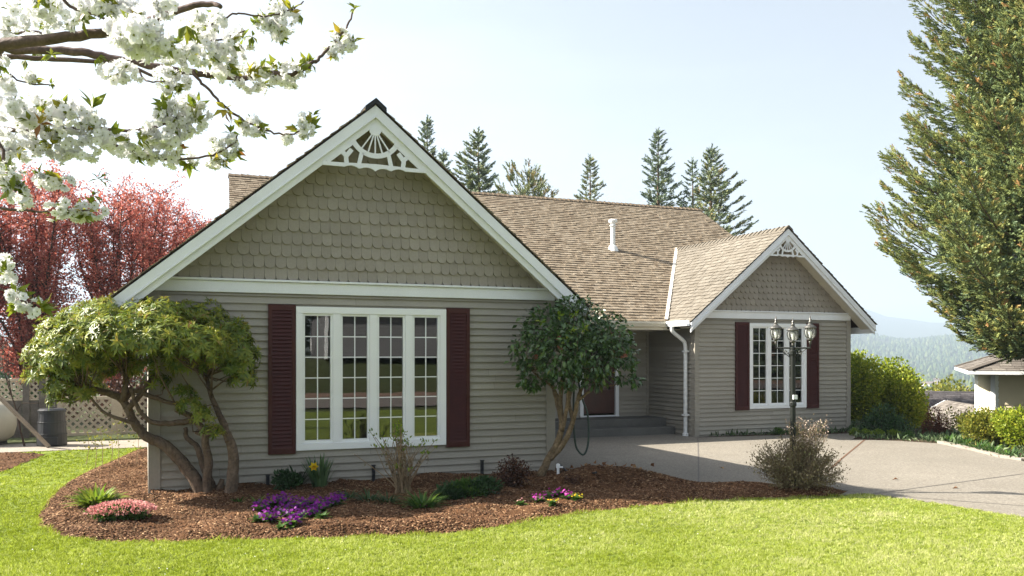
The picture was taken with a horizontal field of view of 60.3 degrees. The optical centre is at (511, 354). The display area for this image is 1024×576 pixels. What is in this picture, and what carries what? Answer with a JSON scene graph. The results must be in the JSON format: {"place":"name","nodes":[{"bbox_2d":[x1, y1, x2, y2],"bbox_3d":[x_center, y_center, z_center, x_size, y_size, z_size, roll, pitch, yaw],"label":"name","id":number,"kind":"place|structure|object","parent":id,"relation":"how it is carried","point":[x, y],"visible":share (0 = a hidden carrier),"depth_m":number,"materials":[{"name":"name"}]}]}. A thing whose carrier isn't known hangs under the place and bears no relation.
{"place":"outdoors","nodes":[
{"label":"outdoors","id":0,"kind":"place"},
{"bbox_2d":[0,344,36,445],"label":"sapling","id":1,"kind":"object","parent":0,"point":[16,409],"visible":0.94,"depth_m":16.37,"materials":[{"name":"brown plant"}]},
{"bbox_2d":[0,439,146,451],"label":"path","id":2,"kind":"structure","parent":0,"point":[35,447],"depth_m":16.32,"materials":[{"name":"grey concrete"}]},
{"bbox_2d":[0,402,16,444],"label":"water tank","id":3,"kind":"object","parent":2,"relation":"on","point":[8,421],"visible":0.86,"depth_m":16.59,"materials":[{"name":"beige plastic"}]},
{"bbox_2d":[0,395,50,447],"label":"plank","id":4,"kind":"object","parent":2,"relation":"on","point":[36,434],"visible":1,"depth_m":16.03,"materials":[{"name":"brown wood"}]},
{"bbox_2d":[36,407,67,446],"bbox_3d":[-8.621,1.340,16.500,0.524,0.720,0.537,0,0,-23],"label":"trash can","id":5,"kind":"object","parent":2,"relation":"on","point":[51,427],"visible":0.88,"depth_m":16.31,"materials":[{"name":"grey plastic"}]},
{"bbox_2d":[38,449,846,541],"bbox_3d":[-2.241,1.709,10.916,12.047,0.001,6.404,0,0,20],"label":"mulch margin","id":6,"kind":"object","parent":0,"point":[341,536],"visible":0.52,"depth_m":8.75,"materials":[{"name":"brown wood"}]},
{"bbox_2d":[0,309,989,541],"bbox_3d":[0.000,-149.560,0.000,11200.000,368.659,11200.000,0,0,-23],"label":"terrain","id":7,"kind":"structure","parent":0,"point":[898,327],"depth_m":3494.69,"materials":[{"name":"green plant"}]},
{"bbox_2d":[0,372,38,398],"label":"laurel shrub","id":8,"kind":"object","parent":7,"relation":"on","point":[16,393],"visible":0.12,"depth_m":19.07,"materials":[{"name":"green plant"}]},
{"bbox_2d":[0,199,40,362],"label":"plum tree","id":9,"kind":"object","parent":7,"relation":"on","point":[8,235],"visible":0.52,"depth_m":22.70,"materials":[{"name":"red plant"}]},
{"bbox_2d":[0,452,44,471],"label":"side bed","id":10,"kind":"object","parent":7,"relation":"on","point":[16,460],"visible":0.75,"depth_m":14.30,"materials":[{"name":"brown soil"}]},
{"bbox_2d":[0,378,56,438],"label":"fence","id":11,"kind":"object","parent":7,"relation":"on","point":[27,412],"visible":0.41,"depth_m":17.85,"materials":[{"name":"paint"}]},
{"bbox_2d":[0,159,95,398],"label":"plum tree","id":12,"kind":"object","parent":7,"relation":"on","point":[41,254],"visible":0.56,"depth_m":23.04,"materials":[{"name":"red plant"}]},
{"bbox_2d":[0,335,146,384],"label":"woodland","id":13,"kind":"object","parent":7,"relation":"on","point":[1,367],"depth_m":124.87,"materials":[{"name":"plant"}]},
{"bbox_2d":[57,396,146,435],"bbox_3d":[-7.825,1.271,18.726,3.290,0.858,0.080,0,0,-23],"label":"lattice fence","id":14,"kind":"object","parent":7,"relation":"on","point":[116,408],"visible":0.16,"depth_m":18.40,"materials":[{"name":"paint"}]},
{"bbox_2d":[64,373,146,427],"bbox_3d":[-8.826,1.094,20.520,3.477,1.337,1.803,0,0,-23],"label":"laurel shrub","id":15,"kind":"object","parent":7,"relation":"on","point":[117,388],"visible":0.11,"depth_m":20.23,"materials":[{"name":"green plant"}]},
{"bbox_2d":[36,168,197,389],"bbox_3d":[-11.195,-1.726,24.602,4.712,7.207,3.755,0,0,21],"label":"plum tree","id":16,"kind":"object","parent":7,"relation":"on","point":[101,275],"visible":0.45,"depth_m":23.97,"materials":[{"name":"red plant"}]},
{"bbox_2d":[121,187,220,367],"bbox_3d":[-10.288,-1.528,26.916,3.332,6.808,3.647,0,0,-23],"label":"plum tree","id":17,"kind":"object","parent":7,"relation":"on","point":[200,224],"visible":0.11,"depth_m":26.41,"materials":[{"name":"red plant"}]},
{"bbox_2d":[417,115,436,157],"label":"conifer","id":18,"kind":"object","parent":7,"relation":"on","point":[427,128],"visible":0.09,"depth_m":43.88,"materials":[{"name":"green plant"}]},
{"bbox_2d":[39,448,845,542],"bbox_3d":[-2.189,1.593,10.884,11.897,0.290,6.318,0,0,20],"label":"mulch bed","id":19,"kind":"object","parent":7,"relation":"on","point":[513,512],"visible":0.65,"depth_m":9.89,"materials":[{"name":"brown wood"}]},
{"bbox_2d":[62,482,128,507],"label":"yellow grass clump","id":20,"kind":"object","parent":19,"relation":"on","point":[87,498],"visible":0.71,"depth_m":9.59,"materials":[{"name":"green plant"}]},
{"bbox_2d":[89,426,110,465],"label":"seedling","id":21,"kind":"object","parent":19,"relation":"on","point":[98,429],"visible":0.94,"depth_m":13.20,"materials":[{"name":"green plant"}]},
{"bbox_2d":[101,429,118,462],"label":"seedling","id":22,"kind":"object","parent":19,"relation":"on","point":[110,444],"visible":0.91,"depth_m":13.40,"materials":[{"name":"green plant"}]},
{"bbox_2d":[104,419,125,464],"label":"seedling","id":23,"kind":"object","parent":19,"relation":"on","point":[117,437],"visible":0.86,"depth_m":13.00,"materials":[{"name":"green plant"}]},
{"bbox_2d":[83,499,157,521],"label":"pink heather","id":24,"kind":"object","parent":19,"relation":"on","point":[122,509],"visible":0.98,"depth_m":8.79,"materials":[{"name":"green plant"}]},
{"bbox_2d":[18,285,262,493],"bbox_3d":[-4.695,0.432,10.396,3.594,2.650,2.174,0,0,34],"label":"rhododendron","id":25,"kind":"object","parent":19,"relation":"on","point":[74,349],"visible":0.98,"depth_m":10.01,"materials":[{"name":"green plant"}]},
{"bbox_2d":[251,514,264,521],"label":"primrose","id":26,"kind":"object","parent":19,"relation":"on","point":[255,518],"visible":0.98,"depth_m":8.79,"materials":[{"name":"green plant"}]},
{"bbox_2d":[249,499,273,511],"bbox_3d":[-2.603,1.581,9.175,0.253,0.138,0.237,0,0,-23],"label":"primrose","id":27,"kind":"object","parent":19,"relation":"on","point":[265,505],"visible":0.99,"depth_m":9.15,"materials":[{"name":"purple plant"}]},
{"bbox_2d":[258,507,281,521],"bbox_3d":[-2.415,1.601,8.809,0.245,0.156,0.266,0,0,-23],"label":"primrose","id":28,"kind":"object","parent":19,"relation":"on","point":[268,516],"visible":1,"depth_m":8.77,"materials":[{"name":"purple plant"}]},
{"bbox_2d":[263,494,282,506],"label":"primrose","id":29,"kind":"object","parent":19,"relation":"on","point":[273,503],"visible":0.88,"depth_m":9.39,"materials":[{"name":"purple plant"}]},
{"bbox_2d":[274,521,288,529],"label":"primrose","id":30,"kind":"object","parent":19,"relation":"on","point":[280,526],"visible":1,"depth_m":8.44,"materials":[{"name":"green plant"}]},
{"bbox_2d":[273,503,293,516],"bbox_3d":[-2.350,1.593,9.043,0.239,0.156,0.230,0,0,9],"label":"primrose","id":31,"kind":"object","parent":19,"relation":"on","point":[282,511],"visible":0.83,"depth_m":9.02,"materials":[{"name":"purple plant"}]},
{"bbox_2d":[276,491,293,504],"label":"primrose","id":32,"kind":"object","parent":19,"relation":"on","point":[284,500],"visible":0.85,"depth_m":9.53,"materials":[{"name":"purple plant"}]},
{"bbox_2d":[270,467,303,490],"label":"dark perennial","id":33,"kind":"object","parent":19,"relation":"on","point":[285,479],"visible":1,"depth_m":10.64,"materials":[{"name":"green plant"}]},
{"bbox_2d":[280,513,303,528],"bbox_3d":[-2.145,1.615,8.558,0.272,0.143,0.282,0,0,-23],"label":"primrose","id":34,"kind":"object","parent":19,"relation":"on","point":[292,523],"visible":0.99,"depth_m":8.54,"materials":[{"name":"purple plant"}]},
{"bbox_2d":[287,495,308,509],"bbox_3d":[-2.249,1.575,9.334,0.263,0.154,0.218,0,0,-13],"label":"primrose","id":35,"kind":"object","parent":19,"relation":"on","point":[300,504],"visible":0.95,"depth_m":9.32,"materials":[{"name":"purple plant"}]},
{"bbox_2d":[285,507,310,519],"bbox_3d":[-2.151,1.588,8.802,0.260,0.151,0.231,0,0,10],"label":"primrose","id":36,"kind":"object","parent":19,"relation":"on","point":[298,512],"visible":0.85,"depth_m":8.79,"materials":[{"name":"purple plant"}]},
{"bbox_2d":[289,465,308,485],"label":"bulb clump","id":37,"kind":"object","parent":19,"relation":"on","point":[304,477],"visible":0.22,"depth_m":10.99,"materials":[{"name":"green plant"}]},
{"bbox_2d":[300,503,320,517],"bbox_3d":[-2.049,1.598,8.984,0.256,0.150,0.227,0,0,25],"label":"primrose","id":38,"kind":"object","parent":19,"relation":"on","point":[312,511],"visible":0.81,"depth_m":8.98,"materials":[{"name":"purple plant"}]},
{"bbox_2d":[303,495,321,507],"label":"primrose","id":39,"kind":"object","parent":19,"relation":"on","point":[310,501],"visible":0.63,"depth_m":9.53,"materials":[{"name":"purple plant"}]},
{"bbox_2d":[298,453,336,486],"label":"daffodil","id":40,"kind":"object","parent":19,"relation":"on","point":[318,478],"visible":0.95,"depth_m":10.84,"materials":[{"name":"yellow plant"}]},
{"bbox_2d":[313,497,330,511],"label":"primrose","id":41,"kind":"object","parent":19,"relation":"on","point":[321,506],"visible":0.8,"depth_m":9.19,"materials":[{"name":"purple plant"}]},
{"bbox_2d":[314,511,330,518],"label":"primrose","id":42,"kind":"object","parent":19,"relation":"on","point":[322,515],"visible":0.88,"depth_m":8.79,"materials":[{"name":"green plant"}]},
{"bbox_2d":[320,494,343,506],"bbox_3d":[-1.964,1.593,9.601,0.267,0.146,0.264,0,0,-23],"label":"primrose","id":43,"kind":"object","parent":19,"relation":"on","point":[335,501],"visible":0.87,"depth_m":9.59,"materials":[{"name":"purple plant"}]},
{"bbox_2d":[330,491,347,503],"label":"primrose","id":44,"kind":"object","parent":19,"relation":"on","point":[342,498],"visible":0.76,"depth_m":9.74,"materials":[{"name":"purple plant"}]},
{"bbox_2d":[329,488,365,498],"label":"shade clump","id":45,"kind":"object","parent":19,"relation":"on","point":[349,495],"visible":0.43,"depth_m":10.42,"materials":[{"name":"green plant"}]},
{"bbox_2d":[349,488,389,501],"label":"shade clump","id":46,"kind":"object","parent":19,"relation":"on","point":[367,497],"visible":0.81,"depth_m":10.08,"materials":[{"name":"green plant"}]},
{"bbox_2d":[371,490,401,503],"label":"shade clump","id":47,"kind":"object","parent":19,"relation":"on","point":[390,499],"visible":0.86,"depth_m":9.92,"materials":[{"name":"green plant"}]},
{"bbox_2d":[354,420,437,492],"bbox_3d":[-1.407,1.253,10.656,1.014,0.913,0.414,0,0,-3],"label":"shrub","id":48,"kind":"object","parent":19,"relation":"on","point":[401,474],"visible":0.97,"depth_m":10.66,"materials":[{"name":"brown plant"}]},
{"bbox_2d":[395,489,450,508],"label":"grass clump","id":49,"kind":"object","parent":19,"relation":"on","point":[416,501],"visible":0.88,"depth_m":9.71,"materials":[{"name":"green plant"}]},
{"bbox_2d":[429,479,469,499],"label":"shade perennial","id":50,"kind":"object","parent":19,"relation":"on","point":[447,489],"visible":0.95,"depth_m":10.15,"materials":[{"name":"green plant"}]},
{"bbox_2d":[451,476,489,498],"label":"shade perennial","id":51,"kind":"object","parent":19,"relation":"on","point":[462,482],"visible":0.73,"depth_m":10.24,"materials":[{"name":"green plant"}]},
{"bbox_2d":[480,460,483,473],"bbox_3d":[-0.407,1.587,12.002,0.052,0.302,0.042,0,0,-23],"label":"vent stake","id":52,"kind":"object","parent":19,"relation":"on","point":[481,466],"visible":0.73,"depth_m":11.99,"materials":[{"name":"black plastic"}]},
{"bbox_2d":[465,474,504,496],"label":"shade perennial","id":53,"kind":"object","parent":19,"relation":"on","point":[488,483],"visible":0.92,"depth_m":10.30,"materials":[{"name":"green plant"}]},
{"bbox_2d":[491,453,532,487],"bbox_3d":[-0.039,1.462,10.906,0.590,0.481,0.585,0,0,-23],"label":"barberry","id":54,"kind":"object","parent":19,"relation":"on","point":[514,475],"visible":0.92,"depth_m":10.86,"materials":[{"name":"red plant"}]},
{"bbox_2d":[532,493,545,502],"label":"primrose","id":55,"kind":"object","parent":19,"relation":"on","point":[537,498],"visible":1,"depth_m":9.87,"materials":[{"name":"pink plant"}]},
{"bbox_2d":[543,488,557,497],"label":"primrose","id":56,"kind":"object","parent":19,"relation":"on","point":[551,494],"visible":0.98,"depth_m":10.09,"materials":[{"name":"green plant"}]},
{"bbox_2d":[546,498,558,505],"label":"primrose","id":57,"kind":"object","parent":19,"relation":"on","point":[551,502],"visible":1,"depth_m":9.63,"materials":[{"name":"yellow plant"}]},
{"bbox_2d":[561,489,572,498],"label":"primrose","id":58,"kind":"object","parent":19,"relation":"on","point":[567,496],"visible":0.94,"depth_m":9.92,"materials":[{"name":"pink plant"}]},
{"bbox_2d":[561,474,581,484],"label":"bronze seedling","id":59,"kind":"object","parent":19,"relation":"on","point":[571,479],"visible":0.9,"depth_m":11.03,"materials":[{"name":"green plant"}]},
{"bbox_2d":[504,294,645,476],"bbox_3d":[0.837,0.430,11.825,1.968,2.491,1.622,0,0,-23],"label":"camellia tree","id":60,"kind":"object","parent":19,"relation":"on","point":[563,335],"visible":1,"depth_m":11.61,"materials":[{"name":"green plant"}]},
{"bbox_2d":[572,354,589,455],"bbox_3d":[0.938,0.612,11.950,0.235,1.522,0.027,0,0,0],"label":"garden hose","id":61,"kind":"object","parent":60,"relation":"hanging from","point":[580,453],"visible":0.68,"depth_m":11.94,"materials":[{"name":"black rubber"}]},
{"bbox_2d":[569,492,582,500],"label":"primrose","id":62,"kind":"object","parent":19,"relation":"on","point":[575,497],"visible":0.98,"depth_m":9.88,"materials":[{"name":"yellow plant"}]},
{"bbox_2d":[570,461,653,468],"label":"leaf litter","id":63,"kind":"object","parent":19,"relation":"on","point":[605,464],"visible":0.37,"depth_m":12.86,"materials":[{"name":"brown plant"}]},
{"bbox_2d":[770,316,816,487],"bbox_3d":[3.504,0.632,10.987,0.568,2.236,0.153,0,0,28],"label":"lamp post","id":64,"kind":"object","parent":19,"relation":"on","point":[792,357],"visible":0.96,"depth_m":10.96,"materials":[{"name":"metal"}]},
{"bbox_2d":[746,414,850,493],"bbox_3d":[3.541,1.228,11.013,1.159,0.967,1.259,0,0,43],"label":"lavender shrub","id":65,"kind":"object","parent":19,"relation":"on","point":[808,469],"visible":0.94,"depth_m":10.86,"materials":[{"name":"green plant"}]},
{"bbox_2d":[437,148,456,174],"bbox_3d":[-2.754,-3.617,39.484,4.150,11.578,4.050,0,0,-23],"label":"conifer","id":66,"kind":"object","parent":7,"relation":"on","point":[444,155],"visible":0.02,"depth_m":39.88,"materials":[{"name":"green plant"}]},
{"bbox_2d":[450,127,500,193],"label":"conifer","id":67,"kind":"object","parent":7,"relation":"on","point":[481,170],"visible":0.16,"depth_m":41.73,"materials":[{"name":"green plant"}]},
{"bbox_2d":[108,98,877,493],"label":"house","id":68,"kind":"structure","parent":7,"relation":"on","point":[376,266],"depth_m":12.05,"materials":[{"name":"paint"}]},
{"bbox_2d":[296,306,445,450],"bbox_3d":[-1.814,0.303,11.479,1.979,1.814,0.105,0,0,-23],"label":"window","id":69,"kind":"structure","parent":68,"relation":"in","point":[336,441],"depth_m":11.43,"materials":[{"name":"white plastic"}]},
{"bbox_2d":[584,331,614,413],"bbox_3d":[1.922,0.350,19.399,0.783,1.900,0.133,0,0,-23],"label":"door","id":70,"kind":"structure","parent":68,"relation":"in","point":[603,402],"depth_m":19.44,"materials":[{"name":"brown wood"}]},
{"bbox_2d":[750,323,806,408],"bbox_3d":[5.736,0.245,19.054,1.517,1.827,0.105,0,0,-23],"label":"window","id":71,"kind":"structure","parent":68,"relation":"in","point":[769,366],"depth_m":19.02,"materials":[{"name":"white plastic"}]},
{"bbox_2d":[493,158,559,197],"bbox_3d":[-0.015,-3.111,36.946,6.298,10.573,6.226,0,0,-23],"label":"conifer","id":72,"kind":"object","parent":7,"relation":"on","point":[531,175],"visible":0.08,"depth_m":37.51,"materials":[{"name":"green plant"}]},
{"bbox_2d":[574,153,606,200],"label":"conifer","id":73,"kind":"object","parent":7,"relation":"on","point":[589,163],"visible":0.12,"depth_m":45.94,"materials":[{"name":"green plant"}]},
{"bbox_2d":[640,127,693,207],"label":"conifer","id":74,"kind":"object","parent":7,"relation":"on","point":[657,199],"visible":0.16,"depth_m":45.90,"materials":[{"name":"green plant"}]},
{"bbox_2d":[675,157,702,207],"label":"conifer","id":75,"kind":"object","parent":7,"relation":"on","point":[690,170],"visible":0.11,"depth_m":46.96,"materials":[{"name":"green plant"}]},
{"bbox_2d":[689,144,767,235],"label":"conifer","id":76,"kind":"object","parent":7,"relation":"on","point":[719,200],"visible":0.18,"depth_m":41.59,"materials":[{"name":"green plant"}]},
{"bbox_2d":[706,423,1023,456],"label":"planting bed","id":77,"kind":"object","parent":7,"relation":"on","point":[889,439],"visible":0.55,"depth_m":18.11,"materials":[{"name":"soil"}]},
{"bbox_2d":[772,427,785,434],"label":"heather tuft","id":78,"kind":"object","parent":77,"relation":"on","point":[778,430],"visible":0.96,"depth_m":18.66,"materials":[{"name":"green plant"}]},
{"bbox_2d":[709,419,1023,457],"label":"ground cover","id":79,"kind":"object","parent":77,"relation":"on","point":[926,435],"visible":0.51,"depth_m":17.90,"materials":[{"name":"green plant"}]},
{"bbox_2d":[872,428,884,436],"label":"heather tuft","id":80,"kind":"object","parent":77,"relation":"on","point":[879,431],"visible":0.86,"depth_m":18.33,"materials":[{"name":"green plant"}]},
{"bbox_2d":[859,402,912,434],"bbox_3d":[7.985,1.391,18.816,1.060,0.774,0.964,0,0,22],"label":"dark shrub","id":81,"kind":"object","parent":77,"relation":"on","point":[889,420],"visible":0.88,"depth_m":18.71,"materials":[{"name":"green plant"}]},
{"bbox_2d":[887,429,901,436],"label":"heather tuft","id":82,"kind":"object","parent":77,"relation":"on","point":[892,432],"visible":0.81,"depth_m":18.16,"materials":[{"name":"green plant"}]},
{"bbox_2d":[901,430,914,438],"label":"heather tuft","id":83,"kind":"object","parent":77,"relation":"on","point":[909,433],"visible":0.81,"depth_m":17.83,"materials":[{"name":"green plant"}]},
{"bbox_2d":[919,405,953,433],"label":"bronze shrub","id":84,"kind":"object","parent":77,"relation":"on","point":[936,426],"visible":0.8,"depth_m":18.71,"materials":[{"name":"brown plant"}]},
{"bbox_2d":[955,436,975,445],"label":"lily clump","id":85,"kind":"object","parent":77,"relation":"on","point":[964,440],"visible":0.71,"depth_m":16.40,"materials":[{"name":"green plant"}]},
{"bbox_2d":[965,439,990,447],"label":"lily clump","id":86,"kind":"object","parent":77,"relation":"on","point":[980,443],"visible":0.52,"depth_m":15.65,"materials":[{"name":"green plant"}]},
{"bbox_2d":[955,407,1008,445],"bbox_3d":[9.083,1.375,16.592,1.181,0.804,1.208,0,0,-23],"label":"golden shrub","id":87,"kind":"object","parent":77,"relation":"on","point":[980,426],"visible":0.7,"depth_m":16.52,"materials":[{"name":"yellow plant"}]},
{"bbox_2d":[981,441,1006,452],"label":"lily clump","id":88,"kind":"object","parent":77,"relation":"on","point":[990,449],"visible":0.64,"depth_m":15.18,"materials":[{"name":"green plant"}]},
{"bbox_2d":[989,404,1023,449],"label":"golden shrub","id":89,"kind":"object","parent":77,"relation":"on","point":[1013,432],"visible":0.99,"depth_m":15.76,"materials":[{"name":"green plant"}]},
{"bbox_2d":[997,445,1023,455],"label":"lily clump","id":90,"kind":"object","parent":77,"relation":"on","point":[1005,451],"visible":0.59,"depth_m":14.65,"materials":[{"name":"green plant"}]},
{"bbox_2d":[851,349,887,421],"bbox_3d":[10.352,1.348,26.563,1.812,3.125,2.196,0,0,24],"label":"hedge shrub","id":91,"kind":"object","parent":7,"relation":"on","point":[867,387],"visible":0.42,"depth_m":25.89,"materials":[{"name":"green plant"}]},
{"bbox_2d":[872,355,935,427],"bbox_3d":[11.696,1.645,26.930,2.303,3.296,2.537,0,0,-23],"label":"hedge shrub","id":92,"kind":"object","parent":7,"relation":"on","point":[904,396],"visible":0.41,"depth_m":26.33,"materials":[{"name":"green plant"}]},
{"bbox_2d":[851,333,992,388],"bbox_3d":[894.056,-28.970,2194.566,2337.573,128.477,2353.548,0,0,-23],"label":"valley woodland","id":93,"kind":"object","parent":7,"relation":"on","point":[931,347],"visible":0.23,"depth_m":1717.22,"materials":[{"name":"green plant"}]},
{"bbox_2d":[859,0,1023,363],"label":"spruce tree","id":94,"kind":"object","parent":7,"relation":"on","point":[987,246],"visible":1,"depth_m":19.62,"materials":[{"name":"green plant"}]},
{"bbox_2d":[918,391,974,407],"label":"dark roofed house","id":95,"kind":"structure","parent":7,"relation":"on","point":[937,397],"depth_m":42.64,"materials":[{"name":"beige"}]},
{"bbox_2d":[924,374,974,390],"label":"spring tree","id":96,"kind":"object","parent":7,"relation":"on","point":[943,386],"visible":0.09,"depth_m":74.50,"materials":[{"name":"green plant"}]},
{"bbox_2d":[929,400,974,429],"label":"brick cottage","id":97,"kind":"structure","parent":7,"relation":"on","point":[955,405],"depth_m":32.88,"materials":[{"name":"grey"}]},
{"bbox_2d":[933,406,983,431],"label":"leaning shrub","id":98,"kind":"object","parent":7,"relation":"on","point":[956,421],"visible":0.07,"depth_m":23.08,"materials":[{"name":"plant"}]},
{"bbox_2d":[954,355,1023,411],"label":"neighbour bungalow","id":99,"kind":"object","parent":7,"relation":"on","point":[997,384],"visible":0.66,"depth_m":22.90,"materials":[{"name":"beige paint"}]},
{"bbox_2d":[0,0,1013,322],"label":"sky","id":100,"kind":"structure","parent":0,"point":[800,99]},
{"bbox_2d":[0,447,1023,575],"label":"lawn","id":101,"kind":"structure","parent":0,"point":[513,525],"depth_m":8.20,"materials":[{"name":"plant"}]},
{"bbox_2d":[0,0,364,319],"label":"cherry tree","id":102,"kind":"object","parent":101,"relation":"on","point":[126,24],"visible":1,"depth_m":3.39,"materials":[{"name":"white plant"}]},
{"bbox_2d":[555,433,1023,516],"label":"driveway","id":103,"kind":"structure","parent":0,"point":[876,467],"depth_m":13.74,"materials":[{"name":"concrete"}]},
{"bbox_2d":[872,473,1023,493],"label":"driveway joint","id":104,"kind":"object","parent":103,"relation":"on","point":[942,484],"visible":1,"depth_m":11.49,"materials":[{"name":"grey concrete"}]},
{"bbox_2d":[937,441,1023,460],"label":"kerb","id":105,"kind":"structure","parent":103,"relation":"on","point":[983,451],"depth_m":15.21,"materials":[{"name":"grey concrete"}]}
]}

